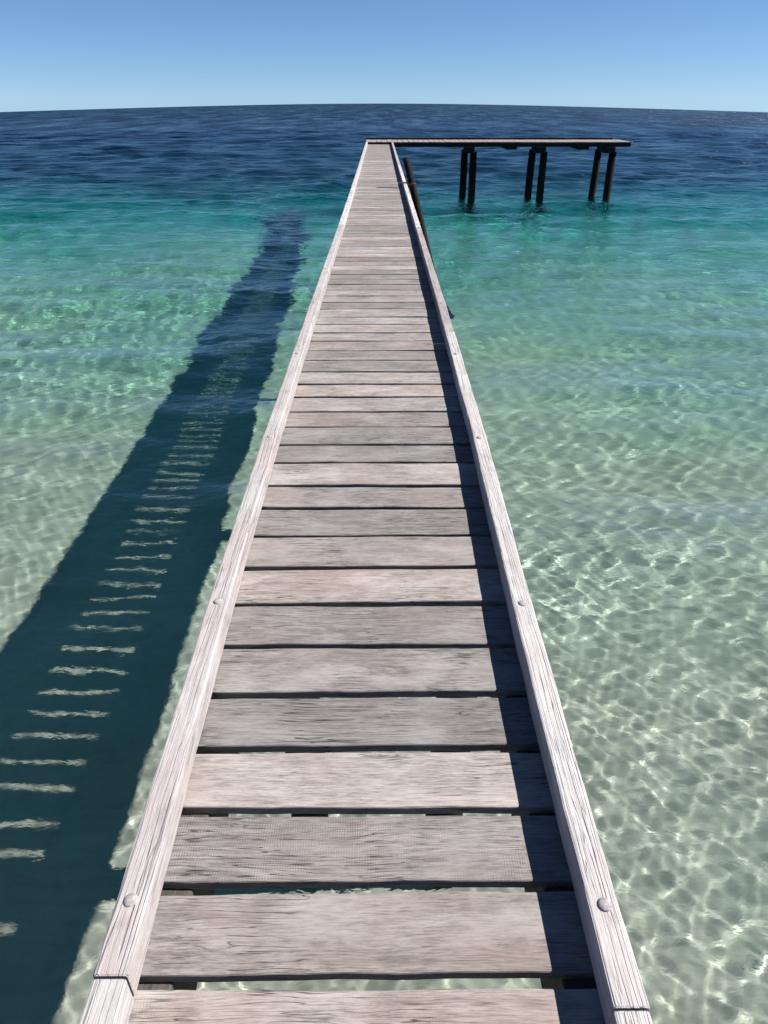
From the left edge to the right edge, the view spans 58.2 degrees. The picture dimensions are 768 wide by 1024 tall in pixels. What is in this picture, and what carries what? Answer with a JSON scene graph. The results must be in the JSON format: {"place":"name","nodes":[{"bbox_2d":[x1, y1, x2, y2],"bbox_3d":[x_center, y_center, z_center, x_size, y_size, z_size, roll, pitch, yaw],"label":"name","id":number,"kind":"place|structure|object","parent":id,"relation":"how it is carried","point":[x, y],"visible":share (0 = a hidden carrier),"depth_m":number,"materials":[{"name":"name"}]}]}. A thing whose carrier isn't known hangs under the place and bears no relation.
{"place":"outdoors","nodes":[
{"label":"outdoors","id":0,"kind":"place"},
{"bbox_2d":[0,104,767,1023],"bbox_3d":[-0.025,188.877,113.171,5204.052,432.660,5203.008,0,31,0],"label":"water","id":1,"kind":"structure","parent":0,"point":[160,270],"depth_m":9.48,"materials":[{"name":"teal liquid"}]},
{"bbox_2d":[0,0,767,111],"label":"sky","id":2,"kind":"structure","parent":0,"point":[712,55],"materials":[{"name":"blue"}]},
{"bbox_3d":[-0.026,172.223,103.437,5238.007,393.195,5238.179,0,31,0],"label":"seabed","id":3,"kind":"structure","parent":0,"visible":0},
{"bbox_2d":[79,142,652,1023],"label":"jetty","id":4,"kind":"object","parent":3,"relation":"on","point":[371,574],"visible":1,"depth_m":2.22,"materials":[{"name":"grey wood"}]},
{"bbox_2d":[398,157,435,271],"bbox_3d":[1.037,-5.916,15.915,0.364,3.946,2.056,-24,38,-34],"label":"leaning pole","id":5,"kind":"object","parent":3,"relation":"on","point":[412,186],"visible":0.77,"depth_m":15.68,"materials":[{"name":"brown wood"}]},
{"bbox_2d":[366,138,631,200],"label":"platform","id":6,"kind":"structure","parent":3,"relation":"on","point":[602,145],"depth_m":31.18,"materials":[{"name":"brown wood"}]}
]}

